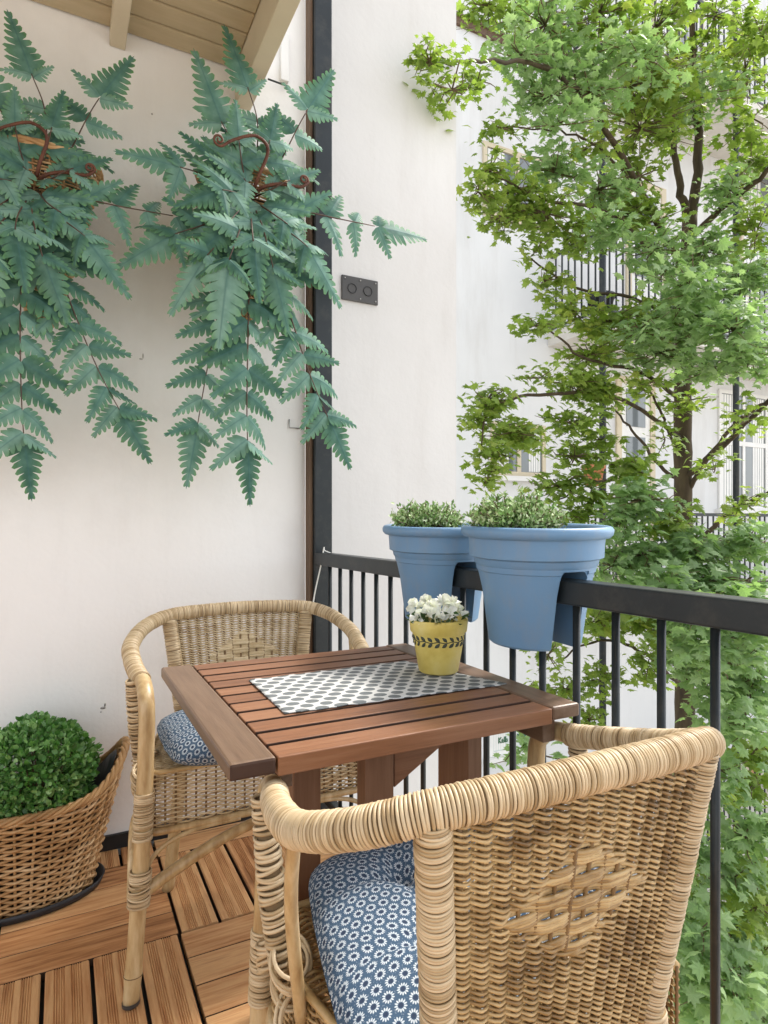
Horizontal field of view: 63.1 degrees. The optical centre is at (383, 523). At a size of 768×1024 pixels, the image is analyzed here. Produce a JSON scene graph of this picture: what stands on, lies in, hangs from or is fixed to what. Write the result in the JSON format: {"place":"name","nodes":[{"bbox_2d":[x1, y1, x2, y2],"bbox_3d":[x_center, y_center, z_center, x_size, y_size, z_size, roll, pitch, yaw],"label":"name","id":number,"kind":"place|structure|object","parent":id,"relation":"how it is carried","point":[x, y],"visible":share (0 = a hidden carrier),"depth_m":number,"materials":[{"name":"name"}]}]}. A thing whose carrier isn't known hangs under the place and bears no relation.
{"place":"outdoors","nodes":[
{"label":"outdoors","id":0,"kind":"place"},
{"bbox_2d":[32,0,300,110],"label":"ceiling","id":1,"kind":"structure","parent":0,"point":[257,29],"depth_m":1.91,"materials":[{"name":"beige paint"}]},
{"bbox_2d":[0,821,336,1023],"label":"floor","id":2,"kind":"structure","parent":0,"point":[65,965],"depth_m":1.50,"materials":[{"name":"brown wood"}]},
{"bbox_2d":[0,862,104,926],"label":"plant tray","id":3,"kind":"object","parent":2,"relation":"on","point":[99,870],"visible":0.31,"depth_m":1.66,"materials":[{"name":"black plastic"}]},
{"bbox_2d":[0,736,129,918],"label":"wicker basket","id":4,"kind":"object","parent":3,"relation":"on","point":[54,849],"visible":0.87,"depth_m":1.64,"materials":[{"name":"brown wicker"}]},
{"bbox_2d":[0,711,103,829],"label":"boxwood ball","id":5,"kind":"object","parent":4,"relation":"in","point":[72,777],"visible":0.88,"depth_m":1.65,"materials":[{"name":"green plant"}]},
{"bbox_2d":[0,0,304,854],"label":"partition wall","id":6,"kind":"structure","parent":2,"relation":"on","point":[108,540],"depth_m":1.99,"materials":[{"name":"paint"}]},
{"bbox_2d":[1,134,103,327],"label":"wall basket","id":7,"kind":"object","parent":6,"relation":"attached to","point":[98,177],"depth_m":1.69,"materials":[{"name":"wicker"}]},
{"bbox_2d":[0,10,203,500],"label":"fern plant","id":8,"kind":"object","parent":7,"relation":"in","point":[46,236],"visible":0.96,"depth_m":1.66,"materials":[{"name":"green plant"}]},
{"bbox_2d":[194,165,286,322],"bbox_3d":[-0.453,-0.918,2.039,0.320,0.553,0.248,0,0,-27],"label":"wall basket","id":9,"kind":"object","parent":6,"relation":"attached to","point":[266,172],"depth_m":1.96,"materials":[{"name":"wicker"}]},
{"bbox_2d":[114,23,426,505],"bbox_3d":[-0.282,-0.790,1.910,1.003,1.480,0.281,0,0,-27],"label":"fern plant","id":10,"kind":"object","parent":9,"relation":"in","point":[242,250],"visible":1,"depth_m":1.84,"materials":[{"name":"green plant"}]},
{"bbox_2d":[280,34,288,83],"bbox_3d":[-0.353,-1.651,2.215,0.030,0.167,0.017,0,0,-27],"label":"wall lamp","id":11,"kind":"object","parent":6,"relation":"attached to","point":[284,61],"visible":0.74,"depth_m":2.21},
{"bbox_2d":[121,600,368,1010],"bbox_3d":[-0.351,0.625,1.654,0.666,0.794,0.455,0,0,-27],"label":"rattan chair","id":12,"kind":"object","parent":2,"relation":"on","point":[154,765],"visible":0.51,"depth_m":1.44,"materials":[{"name":"beige wicker"}]},
{"bbox_2d":[157,709,217,765],"bbox_3d":[-0.305,0.509,1.589,0.500,0.095,0.300,0,0,-27],"label":"seat cushion","id":13,"kind":"object","parent":12,"relation":"on","point":[182,742],"visible":0.23,"depth_m":1.40,"materials":[{"name":"fabric"}]},
{"bbox_2d":[306,0,331,809],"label":"corner post","id":14,"kind":"object","parent":2,"relation":"on","point":[319,327],"visible":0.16,"depth_m":2.22,"materials":[{"name":"metal"}]},
{"bbox_2d":[161,643,578,1022],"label":"garden table","id":15,"kind":"object","parent":2,"relation":"on","point":[244,726],"visible":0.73,"depth_m":0.98,"materials":[{"name":"brown wood"}]},
{"bbox_2d":[249,661,506,713],"bbox_3d":[-0.019,0.298,1.182,0.425,0.002,0.260,0,0,-27],"label":"table runner","id":16,"kind":"object","parent":15,"relation":"on","point":[316,690],"visible":0.94,"depth_m":1.15,"materials":[{"name":"fabric"}]},
{"bbox_2d":[409,616,467,675],"bbox_3d":[0.109,0.242,1.254,0.118,0.106,0.118,0,0,-27],"label":"flower pot","id":17,"kind":"object","parent":16,"relation":"on","point":[438,648],"visible":0.97,"depth_m":1.21,"materials":[{"name":"yellow ceramic"}]},
{"bbox_2d":[406,593,471,624],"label":"white flowers","id":18,"kind":"object","parent":17,"relation":"in","point":[452,608],"visible":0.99,"depth_m":1.24,"materials":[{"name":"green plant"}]},
{"bbox_2d":[248,721,725,1023],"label":"rattan chair","id":19,"kind":"object","parent":2,"relation":"on","point":[630,967],"visible":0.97,"depth_m":0.63,"materials":[{"name":"beige wicker"}]},
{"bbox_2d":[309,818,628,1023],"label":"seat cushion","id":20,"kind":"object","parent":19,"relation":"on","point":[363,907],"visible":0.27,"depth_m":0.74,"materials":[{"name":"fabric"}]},
{"bbox_2d":[315,552,767,1023],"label":"balcony railing","id":21,"kind":"object","parent":2,"relation":"on","point":[715,613],"visible":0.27,"depth_m":1.00,"materials":[{"name":"metal"}]},
{"bbox_2d":[313,547,330,601],"bbox_3d":[-0.219,0.185,2.125,0.028,0.210,0.156,0,0,21],"label":"cord","id":22,"kind":"object","parent":21,"relation":"hanging from","point":[319,574],"visible":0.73,"depth_m":2.14,"materials":[{"name":"white plastic"}]},
{"bbox_2d":[382,523,481,621],"bbox_3d":[0.139,0.115,1.511,0.287,0.226,0.287,-1,3,-27],"label":"rail planter","id":23,"kind":"object","parent":21,"relation":"on","point":[428,559],"visible":0.54,"depth_m":1.41,"materials":[{"name":"blue plastic"}]},
{"bbox_2d":[389,499,467,526],"bbox_3d":[0.111,-0.022,1.515,0.190,0.084,0.176,0,0,5],"label":"herb plant","id":24,"kind":"object","parent":23,"relation":"on","point":[423,515],"visible":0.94,"depth_m":1.47,"materials":[{"name":"green plant"}]},
{"bbox_2d":[461,523,613,650],"bbox_3d":[0.293,0.115,1.213,0.287,0.226,0.287,-1,3,-27],"label":"rail planter","id":25,"kind":"object","parent":21,"relation":"on","point":[522,571],"visible":0.91,"depth_m":1.12,"materials":[{"name":"plastic"}]},
{"bbox_2d":[464,486,570,527],"bbox_3d":[0.257,-0.028,1.202,0.205,0.090,0.186,0,0,-27],"label":"herb plant","id":26,"kind":"object","parent":25,"relation":"on","point":[517,511],"visible":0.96,"depth_m":1.16,"materials":[{"name":"green plant"}]},
{"bbox_2d":[589,290,614,312],"bbox_3d":[2.585,-2.572,7.445,0.330,0.300,0.330,0,0,-27],"label":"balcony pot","id":27,"kind":"object","parent":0,"point":[607,300],"visible":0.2,"depth_m":7.33,"materials":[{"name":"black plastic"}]},
{"bbox_2d":[456,0,767,875],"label":"apartment building","id":28,"kind":"structure","parent":0,"point":[492,296],"depth_m":7.92,"materials":[{"name":"grey paint"}]},
{"bbox_2d":[490,732,525,763],"bbox_3d":[1.618,2.625,7.670,0.893,0.490,0.088,0,0,-27],"label":"sign","id":29,"kind":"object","parent":28,"relation":"in","point":[498,742],"depth_m":7.58,"materials":[{"name":"white"}]},
{"bbox_2d":[482,140,549,232],"bbox_3d":[1.644,-4.150,7.718,1.031,0.878,0.028,0,0,-27],"label":"window","id":30,"kind":"structure","parent":28,"relation":"in","point":[488,147],"depth_m":7.63,"materials":[{"name":"grey"}]},
{"bbox_2d":[486,421,552,481],"bbox_3d":[1.682,-0.886,7.703,0.977,0.715,0.088,0,0,-27],"label":"window","id":31,"kind":"structure","parent":28,"relation":"in","point":[527,469],"depth_m":7.77,"materials":[{"name":"grey"}]},
{"bbox_2d":[581,464,605,485],"bbox_3d":[2.397,-0.545,7.033,0.374,0.235,0.260,0,0,-27],"label":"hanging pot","id":32,"kind":"object","parent":28,"relation":"attached to","point":[603,468],"visible":0.15,"depth_m":6.92,"materials":[{"name":"ceramic"}]},
{"bbox_2d":[615,376,654,579],"bbox_3d":[3.493,-0.581,8.669,0.752,2.882,0.033,0,0,-27],"label":"door","id":33,"kind":"structure","parent":28,"relation":"in","point":[639,422],"depth_m":8.65,"materials":[{"name":"grey"}]},
{"bbox_2d":[625,182,665,317],"bbox_3d":[3.685,-3.606,8.753,0.785,2.352,0.060,0,0,-27],"label":"door","id":34,"kind":"structure","parent":28,"relation":"in","point":[663,193],"depth_m":8.71,"materials":[{"name":"grey"}]},
{"bbox_2d":[652,0,703,72],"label":"window","id":35,"kind":"structure","parent":28,"relation":"in","point":[658,1],"depth_m":9.16,"materials":[{"name":"grey"}]},
{"bbox_2d":[715,389,767,513],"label":"window","id":36,"kind":"structure","parent":28,"relation":"in","point":[753,471],"depth_m":9.80,"materials":[{"name":"grey"}]},
{"bbox_2d":[740,172,767,307],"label":"window","id":37,"kind":"structure","parent":28,"relation":"in","point":[760,185],"depth_m":9.94,"materials":[{"name":"grey"}]},
{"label":"ground","id":38,"kind":"structure","parent":0,"visible":0},
{"bbox_2d":[305,0,455,806],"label":"side wall","id":39,"kind":"structure","parent":38,"relation":"on","point":[394,349],"depth_m":2.60,"materials":[{"name":"paint"}]},
{"bbox_2d":[341,274,377,305],"bbox_3d":[-0.097,-0.947,2.530,0.161,0.098,0.012,0,0,-27],"label":"socket plate","id":40,"kind":"object","parent":39,"relation":"attached to","point":[359,290],"visible":1,"depth_m":2.53,"materials":[{"name":"grey metal"}]},
{"bbox_2d":[401,0,767,1023],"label":"maple tree","id":41,"kind":"object","parent":38,"relation":"on","point":[687,314],"visible":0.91,"depth_m":3.55,"materials":[{"name":"green plant"}]}
]}

